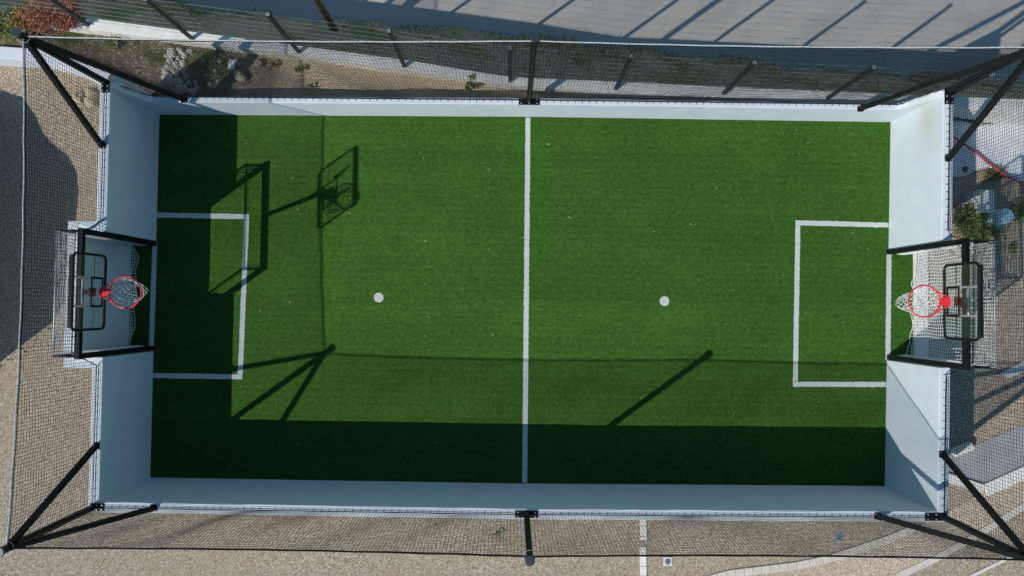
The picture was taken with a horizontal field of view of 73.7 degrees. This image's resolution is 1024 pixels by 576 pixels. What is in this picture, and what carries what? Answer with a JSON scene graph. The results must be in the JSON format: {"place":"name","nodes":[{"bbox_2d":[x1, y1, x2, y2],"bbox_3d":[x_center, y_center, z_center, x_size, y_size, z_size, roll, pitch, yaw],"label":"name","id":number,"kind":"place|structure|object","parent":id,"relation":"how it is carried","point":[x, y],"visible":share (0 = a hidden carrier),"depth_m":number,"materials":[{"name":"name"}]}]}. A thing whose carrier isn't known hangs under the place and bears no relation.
{"place":"outdoors","nodes":[
{"label":"outdoors","id":0,"kind":"place"},
{"bbox_2d":[0,29,652,99],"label":"planting bed","id":1,"kind":"object","parent":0,"point":[293,92],"visible":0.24,"depth_m":12.14,"materials":[{"name":"soil"}]},
{"bbox_2d":[0,3,34,46],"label":"shrub","id":2,"kind":"object","parent":1,"relation":"on","point":[4,32],"visible":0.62,"depth_m":11.84,"materials":[{"name":"green plant"}]},
{"bbox_2d":[5,4,47,34],"bbox_3d":[-8.402,-4.625,11.908,0.807,0.508,0.618,1,88,0],"label":"shrub","id":3,"kind":"object","parent":1,"relation":"on","point":[23,24],"visible":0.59,"depth_m":11.77,"materials":[{"name":"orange plant"}]},
{"bbox_2d":[21,0,85,36],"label":"shrub","id":4,"kind":"object","parent":1,"relation":"on","point":[66,20],"visible":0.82,"depth_m":11.70,"materials":[{"name":"red plant"}]},
{"bbox_2d":[105,33,117,50],"bbox_3d":[-7.061,-4.324,12.045,0.308,0.216,0.274,1,88,0],"label":"weed","id":5,"kind":"object","parent":1,"relation":"on","point":[112,46],"visible":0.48,"depth_m":12.03,"materials":[{"name":"green plant"}]},
{"bbox_2d":[160,73,174,87],"bbox_3d":[-6.091,-3.658,12.076,0.282,0.244,0.257,-23,89,-1],"label":"stone","id":6,"kind":"object","parent":1,"relation":"on","point":[169,78],"visible":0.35,"depth_m":12.02,"materials":[{"name":"grey stone"}]},
{"bbox_2d":[167,48,176,57],"bbox_3d":[-6.035,-4.167,12.113,0.170,0.130,0.202,-23,89,-1],"label":"stone","id":7,"kind":"object","parent":1,"relation":"on","point":[172,49],"visible":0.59,"depth_m":12.07,"materials":[{"name":"grey stone"}]},
{"bbox_2d":[172,70,179,77],"bbox_3d":[-5.959,-3.791,12.115,0.148,0.132,0.180,1,88,0],"label":"stone","id":8,"kind":"object","parent":1,"relation":"on","point":[177,72],"visible":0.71,"depth_m":12.07,"materials":[{"name":"grey stone"}]},
{"bbox_2d":[174,78,183,84],"bbox_3d":[-5.902,-3.660,12.102,0.170,0.142,0.176,1,88,0],"label":"stone","id":9,"kind":"object","parent":1,"relation":"on","point":[179,80],"visible":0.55,"depth_m":12.05,"materials":[{"name":"grey stone"}]},
{"bbox_2d":[155,45,248,90],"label":"bed grass","id":10,"kind":"structure","parent":1,"relation":"on","point":[216,63],"depth_m":12.10,"materials":[{"name":"green plant"}]},
{"bbox_2d":[227,60,236,69],"bbox_3d":[-4.950,-3.957,12.065,0.139,0.052,0.224,19,88,0],"label":"stone","id":11,"kind":"object","parent":1,"relation":"on","point":[230,64],"visible":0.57,"depth_m":12.07,"materials":[{"name":"grey stone"}]},
{"bbox_2d":[234,70,246,81],"bbox_3d":[-4.810,-3.752,12.104,0.220,0.157,0.204,1,88,0],"label":"stone","id":12,"kind":"object","parent":1,"relation":"on","point":[238,74],"visible":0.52,"depth_m":12.05,"materials":[{"name":"beige stone"}]},
{"bbox_2d":[294,65,304,71],"bbox_3d":[-3.748,-3.867,12.068,0.224,0.151,0.150,-27,89,-1],"label":"weed","id":13,"kind":"object","parent":1,"relation":"on","point":[300,69],"visible":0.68,"depth_m":12.04,"materials":[{"name":"green plant"}]},
{"bbox_2d":[464,74,482,91],"bbox_3d":[-0.701,-3.588,11.994,0.382,0.290,0.274,-32,89,-1],"label":"weed","id":14,"kind":"object","parent":1,"relation":"on","point":[468,83],"visible":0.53,"depth_m":11.98,"materials":[{"name":"green plant"}]},
{"bbox_2d":[0,66,1023,575],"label":"gravel ground","id":15,"kind":"structure","parent":0,"point":[120,562],"depth_m":12.29,"materials":[{"name":"beige gravel"}]},
{"bbox_2d":[0,46,110,84],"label":"retaining wall","id":16,"kind":"structure","parent":15,"relation":"on","point":[10,56],"depth_m":12.09,"materials":[{"name":"white concrete"}]},
{"bbox_2d":[73,92,83,102],"bbox_3d":[-7.899,-3.479,12.450,0.220,0.206,0.209,1,88,0],"label":"stone","id":17,"kind":"object","parent":15,"relation":"on","point":[77,97],"visible":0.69,"depth_m":12.40,"materials":[{"name":"beige stone"}]},
{"bbox_2d":[84,92,98,107],"bbox_3d":[-7.663,-3.429,12.454,0.244,0.246,0.301,1,88,0],"label":"stone","id":18,"kind":"object","parent":15,"relation":"on","point":[87,103],"visible":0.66,"depth_m":12.39,"materials":[{"name":"beige stone"}]},
{"bbox_2d":[64,82,159,511],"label":"court wall","id":19,"kind":"structure","parent":15,"relation":"on","point":[123,426],"depth_m":11.44,"materials":[{"name":"white paint"}]},
{"bbox_2d":[0,443,156,556],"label":"net post","id":20,"kind":"object","parent":19,"relation":"on","point":[17,539],"visible":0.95,"depth_m":9.77,"materials":[{"name":"black metal"}]},
{"bbox_2d":[6,39,106,545],"bbox_3d":[-6.537,0.065,9.920,0.138,1.862,6.727,1,88,0],"label":"ball net","id":21,"kind":"object","parent":20,"relation":"attached to","point":[25,121],"visible":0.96,"depth_m":9.71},
{"bbox_2d":[10,505,526,556],"bbox_3d":[-3.182,3.457,9.827,6.826,1.863,0.118,1,88,0],"label":"ball net","id":22,"kind":"object","parent":20,"relation":"attached to","point":[261,525],"visible":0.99,"depth_m":9.70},
{"bbox_2d":[0,7,1023,125],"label":"boundary wall","id":23,"kind":"structure","parent":15,"relation":"on","point":[108,28],"depth_m":11.92,"materials":[{"name":"white concrete"}]},
{"bbox_2d":[0,0,1023,106],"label":"wire fence","id":24,"kind":"object","parent":23,"relation":"on","point":[157,9],"visible":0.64,"depth_m":11.07,"materials":[{"name":"black metal"}]},
{"bbox_2d":[99,478,936,521],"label":"court wall","id":25,"kind":"structure","parent":15,"relation":"on","point":[512,498],"depth_m":11.24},
{"bbox_2d":[515,511,537,565],"bbox_3d":[0.230,3.535,9.767,0.360,1.995,0.176,1,88,0],"label":"net post","id":26,"kind":"object","parent":25,"relation":"on","point":[530,559],"visible":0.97,"depth_m":9.64,"materials":[{"name":"black metal"}]},
{"bbox_2d":[128,115,912,485],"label":"artificial turf","id":27,"kind":"structure","parent":15,"relation":"on","point":[734,331],"depth_m":12.39,"materials":[{"name":"green plastic"}]},
{"bbox_2d":[51,228,156,358],"bbox_3d":[-6.684,0.109,11.314,0.443,2.160,1.970,1,88,0],"label":"goal","id":28,"kind":"object","parent":27,"relation":"on","point":[82,234],"visible":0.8,"depth_m":10.90,"materials":[{"name":"black metal"}]},
{"bbox_2d":[67,251,147,331],"bbox_3d":[-5.862,0.045,9.716,1.020,1.157,0.905,41,89,1],"label":"basketball hoop","id":29,"kind":"object","parent":28,"relation":"attached to","point":[104,291],"visible":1,"depth_m":9.66,"materials":[{"name":"black metal"}]},
{"bbox_2d":[886,238,997,369],"bbox_3d":[7.056,0.274,11.324,0.518,2.160,1.980,1,88,0],"label":"goal","id":30,"kind":"object","parent":27,"relation":"on","point":[964,244],"visible":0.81,"depth_m":10.82,"materials":[{"name":"black metal"}]},
{"bbox_2d":[895,261,983,341],"bbox_3d":[6.235,0.207,9.725,1.020,1.157,0.905,41,89,1],"label":"basketball hoop","id":31,"kind":"object","parent":30,"relation":"attached to","point":[945,301],"visible":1,"depth_m":9.67,"materials":[{"name":"black metal"}]},
{"bbox_2d":[111,75,942,121],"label":"court wall","id":32,"kind":"structure","parent":15,"relation":"on","point":[678,109],"depth_m":11.92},
{"bbox_2d":[10,27,186,147],"bbox_3d":[-6.094,-2.822,10.325,1.033,2.765,1.157,1,88,0],"label":"net post","id":33,"kind":"object","parent":32,"relation":"on","point":[62,54],"visible":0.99,"depth_m":10.05,"materials":[{"name":"black metal"}]},
{"bbox_2d":[26,36,530,101],"bbox_3d":[-3.111,-3.273,10.403,6.813,2.633,0.149,1,88,0],"label":"ball net","id":34,"kind":"object","parent":33,"relation":"attached to","point":[335,87],"visible":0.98,"depth_m":10.13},
{"bbox_2d":[519,32,540,104],"bbox_3d":[0.295,-3.259,10.344,0.360,2.765,0.176,1,88,0],"label":"net post","id":35,"kind":"object","parent":32,"relation":"on","point":[534,37],"visible":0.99,"depth_m":10.14,"materials":[{"name":"black metal"}]},
{"bbox_2d":[857,49,1023,160],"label":"net post","id":36,"kind":"object","parent":32,"relation":"on","point":[1003,62],"visible":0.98,"depth_m":10.20,"materials":[{"name":"black metal"}]},
{"bbox_2d":[532,40,1023,106],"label":"ball net","id":37,"kind":"object","parent":36,"relation":"attached to","point":[782,95],"visible":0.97,"depth_m":10.19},
{"bbox_2d":[942,58,1023,547],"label":"ball net","id":38,"kind":"object","parent":36,"relation":"attached to","point":[974,249],"visible":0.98,"depth_m":9.86,"materials":[{"name":"black fabric"}]},
{"bbox_2d":[640,547,646,575],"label":"edging strip","id":39,"kind":"object","parent":15,"relation":"on","point":[643,567],"visible":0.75,"depth_m":12.25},
{"bbox_2d":[640,520,646,539],"bbox_3d":[2.360,4.312,12.300,0.115,0.070,0.422,-1,88,0],"label":"edging strip","id":40,"kind":"object","parent":15,"relation":"on","point":[641,529],"visible":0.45,"depth_m":12.26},
{"bbox_2d":[663,557,671,565],"bbox_3d":[2.794,4.910,12.257,0.150,0.024,0.150,1,88,0],"label":"drain cover","id":41,"kind":"object","parent":15,"relation":"on","point":[667,561],"visible":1,"depth_m":12.26,"materials":[{"name":"metal"}]},
{"bbox_2d":[707,527,915,575],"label":"path edging","id":42,"kind":"object","parent":15,"relation":"on","point":[806,563],"visible":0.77,"depth_m":12.24,"materials":[{"name":"white concrete"}]},
{"bbox_2d":[735,480,1023,575],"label":"pebble path","id":43,"kind":"structure","parent":15,"relation":"on","point":[850,566],"depth_m":12.27,"materials":[{"name":"beige gravel"}]},
{"bbox_2d":[885,360,949,521],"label":"court wall","id":44,"kind":"structure","parent":15,"relation":"on","point":[915,424],"depth_m":11.37,"materials":[{"name":"white paint"}]},
{"bbox_2d":[874,451,1023,558],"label":"net post","id":45,"kind":"object","parent":44,"relation":"on","point":[1018,551],"visible":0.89,"depth_m":9.82,"materials":[{"name":"black metal"}]},
{"bbox_2d":[529,512,1023,560],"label":"ball net","id":46,"kind":"object","parent":45,"relation":"attached to","point":[568,544],"visible":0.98,"depth_m":9.70,"materials":[{"name":"black fabric"}]},
{"bbox_2d":[889,90,952,249],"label":"court wall","id":47,"kind":"structure","parent":15,"relation":"on","point":[918,193],"depth_m":11.50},
{"bbox_2d":[913,252,928,356],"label":"threshold kerb","id":48,"kind":"structure","parent":15,"relation":"on","point":[916,282],"depth_m":12.33,"materials":[{"name":"concrete"}]},
{"bbox_2d":[892,503,1023,575],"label":"path edging","id":49,"kind":"object","parent":15,"relation":"on","point":[916,567],"visible":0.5,"depth_m":12.26,"materials":[{"name":"white concrete"}]},
{"bbox_2d":[950,441,974,456],"bbox_3d":[8.080,2.891,12.252,0.345,0.170,0.170,-21,89,-1],"label":"concrete bollard","id":50,"kind":"object","parent":15,"relation":"on","point":[959,450],"visible":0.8,"depth_m":12.18,"materials":[{"name":"white concrete"}]},
{"bbox_2d":[949,474,983,492],"bbox_3d":[7.938,3.454,12.316,1.137,0.100,0.188,15,88,0],"label":"path edging","id":51,"kind":"object","parent":15,"relation":"on","point":[959,483],"visible":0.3,"depth_m":12.27,"materials":[{"name":"white concrete"}]},
{"bbox_2d":[949,425,1023,483],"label":"grey slab","id":52,"kind":"structure","parent":15,"relation":"on","point":[994,461],"depth_m":12.32,"materials":[{"name":"concrete"}]},
{"bbox_2d":[952,171,1023,245],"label":"rubble soil","id":53,"kind":"structure","parent":15,"relation":"on","point":[1002,205],"depth_m":12.44,"materials":[{"name":"grey soil"}]},
{"bbox_2d":[961,193,972,204],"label":"concrete block","id":54,"kind":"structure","parent":53,"relation":"on","point":[968,199],"depth_m":12.30,"materials":[{"name":"grey concrete"}]},
{"bbox_2d":[953,203,993,239],"bbox_3d":[8.286,-1.137,12.287,0.775,0.334,0.752,-27,89,-1],"label":"weed clump","id":55,"kind":"object","parent":53,"relation":"on","point":[969,229],"visible":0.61,"depth_m":12.23,"materials":[{"name":"green plant"}]},
{"bbox_2d":[967,190,994,214],"bbox_3d":[8.430,-1.543,12.288,0.277,0.340,0.405,1,88,0],"label":"concrete block","id":56,"kind":"object","parent":53,"relation":"on","point":[982,209],"depth_m":12.12,"materials":[{"name":"grey concrete"}]},
{"bbox_2d":[974,225,1002,239],"bbox_3d":[8.549,-0.973,12.339,0.549,0.220,0.324,-14,88,0],"label":"weed clump","id":57,"kind":"object","parent":53,"relation":"on","point":[995,233],"visible":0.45,"depth_m":12.29,"materials":[{"name":"green plant"}]},
{"bbox_2d":[983,165,1006,181],"bbox_3d":[8.724,-2.062,12.351,0.516,0.258,0.380,1,88,0],"label":"weed clump","id":58,"kind":"object","parent":53,"relation":"on","point":[996,176],"visible":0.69,"depth_m":12.36,"materials":[{"name":"green plant"}]},
{"bbox_2d":[987,209,1013,226],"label":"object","id":59,"kind":"object","parent":53,"relation":"on","point":[994,217],"visible":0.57,"depth_m":12.19,"materials":[{"name":"blue plastic"}]},
{"bbox_2d":[1009,201,1023,224],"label":"weed clump","id":60,"kind":"object","parent":53,"relation":"on","point":[1017,216],"visible":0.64,"depth_m":12.26,"materials":[{"name":"green plant"}]},
{"bbox_2d":[953,120,1023,180],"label":"tarpaulin","id":61,"kind":"object","parent":15,"relation":"on","point":[976,139],"visible":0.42,"depth_m":12.44,"materials":[{"name":"white plastic"}]},
{"bbox_2d":[953,136,1023,185],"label":"hose","id":62,"kind":"object","parent":61,"relation":"on","point":[989,163],"visible":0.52,"depth_m":12.35,"materials":[{"name":"red rubber"}]},
{"bbox_2d":[968,556,1010,575],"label":"path edging","id":63,"kind":"object","parent":15,"relation":"on","point":[988,567],"visible":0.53,"depth_m":12.25,"materials":[{"name":"concrete"}]},
{"bbox_2d":[984,466,1023,495],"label":"path edging","id":64,"kind":"object","parent":15,"relation":"on","point":[1020,469],"visible":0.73,"depth_m":12.27,"materials":[{"name":"white concrete"}]},
{"bbox_2d":[1001,361,1023,377],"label":"stepping slab","id":65,"kind":"structure","parent":15,"relation":"on","point":[1017,370],"depth_m":12.34,"materials":[{"name":"concrete"}]},
{"bbox_2d":[1010,242,1016,253],"bbox_3d":[9.056,-0.723,12.365,0.194,0.150,0.228,38,89,1],"label":"weed clump","id":66,"kind":"object","parent":15,"relation":"on","point":[1014,246],"visible":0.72,"depth_m":12.32,"materials":[{"name":"green plant"}]},
{"bbox_2d":[0,0,1023,98],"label":"verge","id":67,"kind":"structure","parent":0,"point":[461,33],"depth_m":13.11,"materials":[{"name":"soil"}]},
{"bbox_2d":[312,0,337,30],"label":"utility pole","id":68,"kind":"object","parent":67,"relation":"on","point":[323,11],"visible":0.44,"depth_m":12.58,"materials":[{"name":"brown wood"}]},
{"bbox_2d":[168,0,1023,83],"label":"road","id":69,"kind":"structure","parent":0,"point":[912,23],"depth_m":14.42,"materials":[{"name":"grey asphalt"}]},
{"bbox_2d":[834,532,842,538],"bbox_3d":[5.872,4.467,12.273,0.156,0.024,0.156,1,88,0],"label":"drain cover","id":70,"kind":"object","parent":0,"point":[837,536],"visible":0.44,"depth_m":12.27,"materials":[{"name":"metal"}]}
]}

